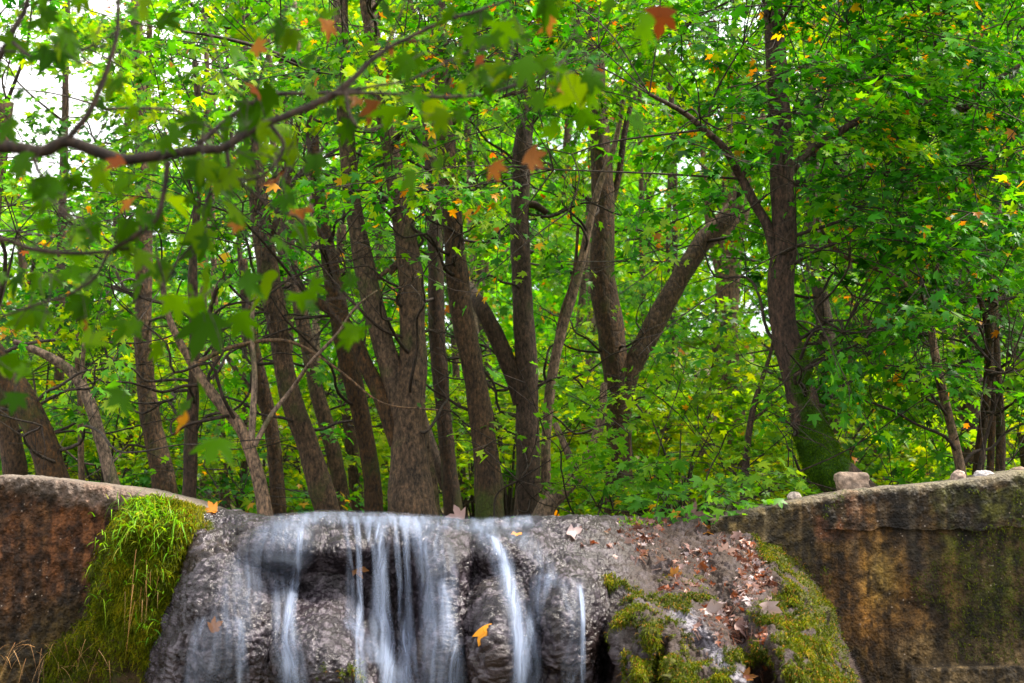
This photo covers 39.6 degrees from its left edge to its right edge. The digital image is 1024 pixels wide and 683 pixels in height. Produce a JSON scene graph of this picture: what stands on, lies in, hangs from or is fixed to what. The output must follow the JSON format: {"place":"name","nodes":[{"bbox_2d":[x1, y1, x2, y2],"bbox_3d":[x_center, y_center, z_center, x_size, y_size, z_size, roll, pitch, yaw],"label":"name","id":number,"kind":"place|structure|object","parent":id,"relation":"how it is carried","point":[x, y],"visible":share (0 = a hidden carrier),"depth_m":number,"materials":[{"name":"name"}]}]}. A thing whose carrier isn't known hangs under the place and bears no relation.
{"place":"outdoors","nodes":[
{"label":"outdoors","id":0,"kind":"place"},
{"bbox_2d":[0,0,1022,373],"label":"sky","id":1,"kind":"structure","parent":0,"point":[21,106],"materials":[{"name":"white"}]},
{"bbox_2d":[119,336,1018,515],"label":"ground","id":2,"kind":"structure","parent":0,"point":[637,457],"depth_m":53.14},
{"bbox_2d":[12,282,120,484],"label":"plane tree","id":3,"kind":"object","parent":2,"relation":"on","point":[101,444],"visible":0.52,"depth_m":11.61,"materials":[{"name":"brown plant"}]},
{"bbox_2d":[2,288,160,480],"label":"plane tree","id":4,"kind":"object","parent":2,"relation":"on","point":[76,417],"visible":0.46,"depth_m":11.93,"materials":[{"name":"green plant"}]},
{"bbox_2d":[0,181,181,389],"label":"distant tree","id":5,"kind":"object","parent":2,"relation":"on","point":[66,299],"visible":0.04,"depth_m":30.93,"materials":[{"name":"green plant"}]},
{"bbox_2d":[2,0,187,480],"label":"plane tree","id":6,"kind":"object","parent":2,"relation":"on","point":[87,176],"visible":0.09,"depth_m":20.19,"materials":[{"name":"green plant"}]},
{"bbox_2d":[0,474,223,682],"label":"stone wall","id":7,"kind":"structure","parent":2,"relation":"on","point":[51,528],"depth_m":7.89,"materials":[{"name":"stone"}]},
{"bbox_2d":[0,0,227,474],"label":"plane tree","id":8,"kind":"object","parent":2,"relation":"on","point":[53,115],"visible":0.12,"depth_m":19.36,"materials":[{"name":"green plant"}]},
{"bbox_2d":[0,0,237,493],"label":"plane tree","id":9,"kind":"object","parent":2,"relation":"on","point":[159,479],"visible":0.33,"depth_m":13.96,"materials":[{"name":"brown plant"}]},
{"bbox_2d":[0,0,240,497],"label":"plane tree","id":10,"kind":"object","parent":2,"relation":"on","point":[125,421],"visible":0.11,"depth_m":16.32,"materials":[{"name":"green plant"}]},
{"bbox_2d":[0,145,240,450],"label":"distant tree","id":11,"kind":"object","parent":2,"relation":"on","point":[6,217],"visible":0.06,"depth_m":28.03,"materials":[{"name":"green plant"}]},
{"bbox_2d":[0,378,244,499],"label":"undergrowth shrub","id":12,"kind":"object","parent":2,"relation":"on","point":[130,418],"visible":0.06,"depth_m":16.99,"materials":[{"name":"green plant"}]},
{"bbox_2d":[0,299,245,474],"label":"undergrowth shrub","id":13,"kind":"object","parent":2,"relation":"on","point":[52,383],"visible":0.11,"depth_m":16.06,"materials":[{"name":"green plant"}]},
{"bbox_2d":[21,329,247,486],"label":"undergrowth shrub","id":14,"kind":"object","parent":2,"relation":"on","point":[69,438],"visible":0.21,"depth_m":14.38,"materials":[{"name":"green plant"}]},
{"bbox_2d":[0,0,268,474],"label":"plane tree","id":15,"kind":"object","parent":2,"relation":"on","point":[13,457],"visible":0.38,"depth_m":12.54,"materials":[{"name":"green plant"}]},
{"bbox_2d":[0,0,289,482],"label":"plane tree","id":16,"kind":"object","parent":2,"relation":"on","point":[41,443],"visible":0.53,"depth_m":11.12,"materials":[{"name":"green plant"}]},
{"bbox_2d":[34,339,273,482],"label":"undergrowth shrub","id":17,"kind":"object","parent":2,"relation":"on","point":[177,351],"visible":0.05,"depth_m":19.90,"materials":[{"name":"green plant"}]},
{"bbox_2d":[23,401,304,496],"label":"shrub","id":18,"kind":"object","parent":2,"relation":"on","point":[144,479],"visible":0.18,"depth_m":14.94,"materials":[{"name":"green plant"}]},
{"bbox_2d":[92,139,269,432],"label":"distant tree","id":19,"kind":"object","parent":2,"relation":"on","point":[243,254],"visible":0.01,"depth_m":44.12,"materials":[{"name":"green plant"}]},
{"bbox_2d":[0,0,369,497],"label":"plane tree","id":20,"kind":"object","parent":2,"relation":"on","point":[189,485],"visible":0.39,"depth_m":12.22,"materials":[{"name":"green plant"}]},
{"bbox_2d":[71,0,341,507],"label":"plane tree","id":21,"kind":"object","parent":2,"relation":"on","point":[206,58],"visible":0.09,"depth_m":16.59,"materials":[{"name":"green plant"}]},
{"bbox_2d":[20,33,439,515],"bbox_3d":[-2.117,-0.232,10.583,3.322,4.090,3.258,0,-7,0],"label":"plane tree","id":22,"kind":"object","parent":2,"relation":"on","point":[255,467],"visible":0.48,"depth_m":10.73,"materials":[{"name":"green plant"}]},
{"bbox_2d":[30,0,429,509],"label":"plane tree","id":23,"kind":"object","parent":2,"relation":"on","point":[274,144],"visible":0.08,"depth_m":20.91,"materials":[{"name":"green plant"}]},
{"bbox_2d":[94,362,383,513],"bbox_3d":[-2.398,1.030,13.332,2.456,1.594,2.408,0,-7,0],"label":"shrub","id":24,"kind":"object","parent":2,"relation":"on","point":[235,380],"visible":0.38,"depth_m":12.77,"materials":[{"name":"green plant"}]},
{"bbox_2d":[143,396,349,512],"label":"undergrowth shrub","id":25,"kind":"object","parent":2,"relation":"on","point":[283,423],"visible":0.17,"depth_m":15.75,"materials":[{"name":"green plant"}]},
{"bbox_2d":[226,258,286,515],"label":"plane tree","id":26,"kind":"object","parent":2,"relation":"on","point":[275,464],"visible":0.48,"depth_m":13.16,"materials":[{"name":"brown plant"}]},
{"bbox_2d":[77,0,459,511],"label":"plane tree","id":27,"kind":"object","parent":2,"relation":"on","point":[319,482],"visible":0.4,"depth_m":12.61,"materials":[{"name":"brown plant"}]},
{"bbox_2d":[102,351,435,512],"bbox_3d":[-3.177,1.282,18.294,4.366,2.484,4.481,-6,-10,40],"label":"undergrowth shrub","id":28,"kind":"object","parent":2,"relation":"on","point":[273,391],"visible":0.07,"depth_m":18.09,"materials":[{"name":"green plant"}]},
{"bbox_2d":[216,1,321,509],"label":"plane tree","id":29,"kind":"object","parent":2,"relation":"on","point":[240,256],"visible":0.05,"depth_m":18.76,"materials":[{"name":"brown plant"}]},
{"bbox_2d":[199,368,390,512],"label":"undergrowth shrub","id":30,"kind":"object","parent":2,"relation":"on","point":[379,444],"visible":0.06,"depth_m":17.94,"materials":[{"name":"green plant"}]},
{"bbox_2d":[168,0,425,512],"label":"plane tree","id":31,"kind":"object","parent":2,"relation":"on","point":[357,401],"visible":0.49,"depth_m":12.37,"materials":[{"name":"brown plant"}]},
{"bbox_2d":[230,0,364,487],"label":"plane tree","id":32,"kind":"object","parent":2,"relation":"on","point":[298,48],"visible":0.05,"depth_m":23.60,"materials":[{"name":"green plant"}]},
{"bbox_2d":[0,0,602,516],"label":"plane tree","id":33,"kind":"object","parent":2,"relation":"on","point":[400,378],"visible":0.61,"depth_m":11.14,"materials":[{"name":"green plant"}]},
{"bbox_2d":[180,0,433,446],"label":"distant tree","id":34,"kind":"object","parent":2,"relation":"on","point":[226,245],"depth_m":40.73,"materials":[{"name":"green plant"}]},
{"bbox_2d":[67,0,605,514],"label":"plane tree","id":35,"kind":"object","parent":2,"relation":"on","point":[317,378],"visible":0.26,"depth_m":14.98,"materials":[{"name":"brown plant"}]},
{"bbox_2d":[0,0,677,466],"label":"overhanging tree","id":36,"kind":"object","parent":2,"relation":"on","point":[46,188],"visible":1,"depth_m":3.71,"materials":[{"name":"green plant"}]},
{"bbox_2d":[183,0,511,448],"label":"distant tree","id":37,"kind":"object","parent":2,"relation":"on","point":[370,135],"visible":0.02,"depth_m":32.78,"materials":[{"name":"green plant"}]},
{"bbox_2d":[213,7,515,512],"bbox_3d":[-1.677,-0.804,16.578,4.047,7.494,2.914,-4,-9,30],"label":"plane tree","id":38,"kind":"object","parent":2,"relation":"on","point":[354,475],"visible":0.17,"depth_m":16.39,"materials":[{"name":"brown plant"}]},
{"bbox_2d":[306,0,462,511],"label":"plane tree","id":39,"kind":"object","parent":2,"relation":"on","point":[389,304],"visible":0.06,"depth_m":24.07,"materials":[{"name":"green plant"}]},
{"bbox_2d":[425,412,439,515],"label":"plane tree","id":40,"kind":"object","parent":2,"relation":"on","point":[434,479],"visible":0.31,"depth_m":12.93,"materials":[{"name":"brown plant"}]},
{"bbox_2d":[379,0,538,518],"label":"plane tree","id":41,"kind":"object","parent":2,"relation":"on","point":[455,371],"visible":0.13,"depth_m":17.20,"materials":[{"name":"brown plant"}]},
{"bbox_2d":[258,0,668,516],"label":"plane tree","id":42,"kind":"object","parent":2,"relation":"on","point":[445,466],"visible":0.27,"depth_m":13.85,"materials":[{"name":"brown plant"}]},
{"bbox_2d":[328,371,599,519],"bbox_3d":[-0.501,1.481,19.158,3.688,2.208,3.894,-5,-9,33],"label":"undergrowth shrub","id":43,"kind":"object","parent":2,"relation":"on","point":[472,514],"visible":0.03,"depth_m":19.01,"materials":[{"name":"green plant"}]},
{"bbox_2d":[325,379,604,515],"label":"undergrowth shrub","id":44,"kind":"object","parent":2,"relation":"on","point":[462,396],"visible":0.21,"depth_m":15.51,"materials":[{"name":"green plant"}]},
{"bbox_2d":[301,99,634,450],"bbox_3d":[-0.876,-0.694,28.503,6.386,9.399,6.791,3,-8,-25],"label":"distant tree","id":45,"kind":"object","parent":2,"relation":"on","point":[558,301],"visible":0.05,"depth_m":27.92,"materials":[{"name":"green plant"}]},
{"bbox_2d":[390,23,549,380],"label":"plane tree","id":46,"kind":"object","parent":2,"relation":"on","point":[494,308],"visible":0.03,"depth_m":23.54,"materials":[{"name":"green plant"}]},
{"bbox_2d":[299,0,662,515],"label":"plane tree","id":47,"kind":"object","parent":2,"relation":"on","point":[482,333],"visible":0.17,"depth_m":18.37,"materials":[{"name":"green plant"}]},
{"bbox_2d":[291,0,691,519],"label":"plane tree","id":48,"kind":"object","parent":2,"relation":"on","point":[488,482],"visible":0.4,"depth_m":11.96,"materials":[{"name":"green plant"}]},
{"bbox_2d":[343,324,639,517],"bbox_3d":[0.017,1.032,16.099,3.408,2.447,3.755,-4,-8,27],"label":"undergrowth shrub","id":49,"kind":"object","parent":2,"relation":"on","point":[509,502],"visible":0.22,"depth_m":15.82,"materials":[{"name":"green plant"}]},
{"bbox_2d":[143,507,864,682],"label":"rock","id":50,"kind":"object","parent":2,"relation":"on","point":[441,581],"visible":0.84,"depth_m":7.27,"materials":[{"name":"stone"}]},
{"bbox_2d":[44,497,206,682],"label":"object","id":51,"kind":"structure","parent":50,"relation":"on","point":[131,675],"depth_m":7.66,"materials":[{"name":"plant"}]},
{"bbox_2d":[0,553,158,682],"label":"dry stalks","id":52,"kind":"object","parent":51,"relation":"on","point":[85,639],"visible":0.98,"depth_m":7.54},
{"bbox_2d":[39,491,207,682],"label":"moss","id":53,"kind":"object","parent":51,"relation":"on","point":[103,625],"visible":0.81,"depth_m":7.63,"materials":[{"name":"plant"}]},
{"bbox_2d":[85,485,197,642],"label":"grass","id":54,"kind":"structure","parent":51,"relation":"on","point":[149,504],"depth_m":7.63,"materials":[{"name":"plant"}]},
{"bbox_2d":[200,519,859,682],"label":"moss","id":55,"kind":"object","parent":50,"relation":"on","point":[808,646],"visible":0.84,"depth_m":6.72,"materials":[{"name":"plant"}]},
{"bbox_2d":[492,537,584,682],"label":"waterfall","id":56,"kind":"structure","parent":50,"relation":"on","point":[518,651],"depth_m":6.90,"materials":[{"name":"white liquid"}]},
{"bbox_2d":[579,516,778,682],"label":"rotting litter","id":57,"kind":"object","parent":50,"relation":"on","point":[756,564],"visible":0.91,"depth_m":7.58,"materials":[{"name":"brown plant"}]},
{"bbox_2d":[424,102,599,466],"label":"distant tree","id":58,"kind":"object","parent":2,"relation":"on","point":[557,140],"visible":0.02,"depth_m":41.13,"materials":[{"name":"green plant"}]},
{"bbox_2d":[375,13,655,494],"bbox_3d":[0.074,-0.509,13.269,2.858,5.284,1.966,0,-7,0],"label":"plane tree","id":59,"kind":"object","parent":2,"relation":"on","point":[569,300],"visible":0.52,"depth_m":13.32,"materials":[{"name":"brown plant"}]},
{"bbox_2d":[382,372,682,512],"bbox_3d":[0.378,1.516,20.094,4.300,2.383,4.190,-5,-9,35],"label":"undergrowth shrub","id":60,"kind":"object","parent":2,"relation":"on","point":[556,399],"visible":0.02,"depth_m":19.16,"materials":[{"name":"green plant"}]},
{"bbox_2d":[411,368,679,517],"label":"shrub","id":61,"kind":"object","parent":2,"relation":"on","point":[630,403],"visible":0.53,"depth_m":10.97,"materials":[{"name":"green plant"}]},
{"bbox_2d":[402,6,699,460],"bbox_3d":[1.066,-4.511,33.988,8.422,18.504,6.302,0,-7,2],"label":"distant tree","id":62,"kind":"object","parent":2,"relation":"on","point":[579,144],"visible":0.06,"depth_m":33.21,"materials":[{"name":"green plant"}]},
{"bbox_2d":[305,0,825,516],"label":"plane tree","id":63,"kind":"object","parent":2,"relation":"on","point":[523,356],"visible":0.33,"depth_m":13.02,"materials":[{"name":"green plant"}]},
{"bbox_2d":[531,382,606,515],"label":"plane tree","id":64,"kind":"object","parent":2,"relation":"on","point":[540,509],"visible":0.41,"depth_m":12.31,"materials":[{"name":"brown plant"}]},
{"bbox_2d":[458,0,720,512],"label":"plane tree","id":65,"kind":"object","parent":2,"relation":"on","point":[641,182],"visible":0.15,"depth_m":23.30,"materials":[{"name":"green plant"}]},
{"bbox_2d":[432,0,751,503],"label":"plane tree","id":66,"kind":"object","parent":2,"relation":"on","point":[509,333],"visible":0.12,"depth_m":21.33,"materials":[{"name":"green plant"}]},
{"bbox_2d":[485,349,708,516],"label":"shrub","id":67,"kind":"object","parent":2,"relation":"on","point":[601,456],"visible":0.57,"depth_m":9.96,"materials":[{"name":"green plant"}]},
{"bbox_2d":[540,50,666,510],"bbox_3d":[0.886,-1.322,19.961,2.581,8.443,1.583,2,-8,-16],"label":"plane tree","id":68,"kind":"object","parent":2,"relation":"on","point":[582,300],"visible":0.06,"depth_m":19.89,"materials":[{"name":"brown plant"}]},
{"bbox_2d":[261,0,1023,491],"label":"maple tree","id":69,"kind":"object","parent":2,"relation":"on","point":[909,106],"visible":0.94,"depth_m":9.99,"materials":[{"name":"green plant"}]},
{"bbox_2d":[506,327,801,515],"bbox_3d":[1.607,1.221,18.110,3.875,2.526,3.518,4,-9,-30],"label":"undergrowth shrub","id":70,"kind":"object","parent":2,"relation":"on","point":[637,447],"visible":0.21,"depth_m":17.60,"materials":[{"name":"green plant"}]},
{"bbox_2d":[565,49,742,455],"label":"distant tree","id":71,"kind":"object","parent":2,"relation":"on","point":[646,176],"visible":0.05,"depth_m":54.04,"materials":[{"name":"green plant"}]},
{"bbox_2d":[541,328,786,524],"bbox_3d":[1.383,0.749,10.207,1.967,2.201,3.595,-3,-8,24],"label":"shrub","id":72,"kind":"object","parent":2,"relation":"on","point":[662,470],"visible":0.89,"depth_m":9.44,"materials":[{"name":"green plant"}]},
{"bbox_2d":[539,376,789,517],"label":"undergrowth shrub","id":73,"kind":"object","parent":2,"relation":"on","point":[718,427],"visible":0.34,"depth_m":14.08,"materials":[{"name":"green plant"}]},
{"bbox_2d":[561,380,796,508],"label":"undergrowth shrub","id":74,"kind":"object","parent":2,"relation":"on","point":[721,420],"visible":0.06,"depth_m":22.53,"materials":[{"name":"green plant"}]},
{"bbox_2d":[529,0,840,511],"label":"plane tree","id":75,"kind":"object","parent":2,"relation":"on","point":[669,184],"visible":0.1,"depth_m":24.39,"materials":[{"name":"green plant"}]},
{"bbox_2d":[656,35,715,515],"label":"plane tree","id":76,"kind":"object","parent":2,"relation":"on","point":[676,212],"visible":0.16,"depth_m":20.96,"materials":[{"name":"brown plant"}]},
{"bbox_2d":[428,0,988,516],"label":"plane tree","id":77,"kind":"object","parent":2,"relation":"on","point":[604,304],"visible":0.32,"depth_m":14.06,"materials":[{"name":"brown plant"}]},
{"bbox_2d":[532,0,885,509],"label":"plane tree","id":78,"kind":"object","parent":2,"relation":"on","point":[729,291],"visible":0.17,"depth_m":17.86,"materials":[{"name":"green plant"}]},
{"bbox_2d":[615,0,837,510],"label":"plane tree","id":79,"kind":"object","parent":2,"relation":"on","point":[721,182],"visible":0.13,"depth_m":21.38,"materials":[{"name":"green plant"}]},
{"bbox_2d":[469,0,1008,513],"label":"plane tree","id":80,"kind":"object","parent":2,"relation":"on","point":[717,254],"visible":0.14,"depth_m":15.49,"materials":[{"name":"green plant"}]},
{"bbox_2d":[560,331,924,517],"bbox_3d":[1.882,1.068,12.117,3.001,2.277,3.173,0,-7,0],"label":"shrub","id":81,"kind":"object","parent":2,"relation":"on","point":[685,408],"visible":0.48,"depth_m":11.90,"materials":[{"name":"green plant"}]},
{"bbox_2d":[615,1,879,511],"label":"plane tree","id":82,"kind":"object","parent":2,"relation":"on","point":[693,220],"visible":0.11,"depth_m":19.94,"materials":[{"name":"green plant"}]},
{"bbox_2d":[739,341,781,503],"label":"plane tree","id":83,"kind":"object","parent":2,"relation":"on","point":[748,438],"visible":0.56,"depth_m":11.59,"materials":[{"name":"brown plant"}]},
{"bbox_2d":[674,427,880,510],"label":"undergrowth shrub","id":84,"kind":"object","parent":2,"relation":"on","point":[769,443],"visible":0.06,"depth_m":19.71,"materials":[{"name":"green plant"}]},
{"bbox_2d":[684,138,895,456],"bbox_3d":[7.636,-0.906,39.267,7.239,11.534,5.904,-5,-9,35],"label":"distant tree","id":85,"kind":"object","parent":2,"relation":"on","point":[704,266],"visible":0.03,"depth_m":39.76,"materials":[{"name":"green plant"}]},
{"bbox_2d":[699,413,909,503],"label":"undergrowth shrub","id":86,"kind":"object","parent":2,"relation":"on","point":[789,444],"visible":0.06,"depth_m":18.49,"materials":[{"name":"green plant"}]},
{"bbox_2d":[625,0,1023,456],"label":"distant tree","id":87,"kind":"object","parent":2,"relation":"on","point":[763,279],"visible":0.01,"depth_m":28.69,"materials":[{"name":"green plant"}]},
{"bbox_2d":[641,338,1023,507],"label":"undergrowth shrub","id":88,"kind":"object","parent":2,"relation":"on","point":[730,413],"visible":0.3,"depth_m":14.45,"materials":[{"name":"green plant"}]},
{"bbox_2d":[671,340,1023,512],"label":"shrub","id":89,"kind":"object","parent":2,"relation":"on","point":[801,485],"visible":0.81,"depth_m":9.97,"materials":[{"name":"green plant"}]},
{"bbox_2d":[707,469,1023,682],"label":"concrete wall","id":90,"kind":"structure","parent":2,"relation":"on","point":[875,550],"depth_m":8.24,"materials":[{"name":"concrete"}]},
{"bbox_2d":[834,472,869,489],"bbox_3d":[2.077,0.862,8.712,0.213,0.132,0.178,0,-7,0],"label":"stone","id":91,"kind":"object","parent":90,"relation":"on","point":[848,480],"visible":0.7,"depth_m":8.64,"materials":[{"name":"stone"}]},
{"bbox_2d":[820,488,1023,662],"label":"moss","id":92,"kind":"object","parent":90,"relation":"attached to","point":[1017,604],"visible":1,"depth_m":8.18,"materials":[{"name":"plant"}]},
{"bbox_2d":[731,176,1023,484],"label":"plane tree","id":93,"kind":"object","parent":2,"relation":"on","point":[958,459],"visible":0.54,"depth_m":10.78,"materials":[{"name":"green plant"}]},
{"bbox_2d":[748,5,1010,484],"bbox_3d":[5.213,-2.669,21.747,3.511,11.298,4.638,0,-7,0],"label":"plane tree","id":94,"kind":"object","parent":2,"relation":"on","point":[865,315],"visible":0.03,"depth_m":21.24,"materials":[{"name":"green plant"}]},
{"bbox_2d":[819,395,952,492],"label":"undergrowth shrub","id":95,"kind":"object","parent":2,"relation":"on","point":[913,448],"visible":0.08,"depth_m":18.21,"materials":[{"name":"green plant"}]},
{"bbox_2d":[764,0,1023,467],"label":"plane tree","id":96,"kind":"object","parent":2,"relation":"on","point":[1012,436],"visible":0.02,"depth_m":19.08,"materials":[{"name":"green plant"}]},
{"bbox_2d":[766,0,1023,474],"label":"plane tree","id":97,"kind":"object","parent":2,"relation":"on","point":[993,338],"visible":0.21,"depth_m":11.71,"materials":[{"name":"green plant"}]},
{"bbox_2d":[795,387,995,492],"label":"undergrowth shrub","id":98,"kind":"object","parent":2,"relation":"on","point":[911,459],"visible":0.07,"depth_m":15.34,"materials":[{"name":"green plant"}]},
{"bbox_2d":[778,11,1023,497],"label":"plane tree","id":99,"kind":"object","parent":2,"relation":"on","point":[811,327],"visible":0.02,"depth_m":18.12,"materials":[{"name":"green plant"}]},
{"bbox_2d":[793,2,1023,481],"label":"plane tree","id":100,"kind":"object","parent":2,"relation":"on","point":[1021,68],"visible":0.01,"depth_m":22.80,"materials":[{"name":"green plant"}]},
{"bbox_2d":[796,0,1023,471],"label":"plane tree","id":101,"kind":"object","parent":2,"relation":"on","point":[972,408],"visible":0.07,"depth_m":16.46,"materials":[{"name":"green plant"}]},
{"bbox_2d":[832,294,1023,484],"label":"shrub","id":102,"kind":"object","parent":2,"relation":"on","point":[914,398],"visible":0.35,"depth_m":10.86,"materials":[{"name":"green plant"}]},
{"bbox_2d":[875,288,1023,481],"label":"shrub","id":103,"kind":"object","parent":2,"relation":"on","point":[1011,413],"visible":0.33,"depth_m":12.15,"materials":[{"name":"green plant"}]},
{"bbox_2d":[878,366,1023,474],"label":"undergrowth shrub","id":104,"kind":"object","parent":2,"relation":"on","point":[1021,428],"visible":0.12,"depth_m":15.44,"materials":[{"name":"green plant"}]},
{"bbox_2d":[882,12,1023,466],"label":"plane tree","id":105,"kind":"object","parent":2,"relation":"on","point":[1003,355],"visible":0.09,"depth_m":14.95,"materials":[{"name":"green plant"}]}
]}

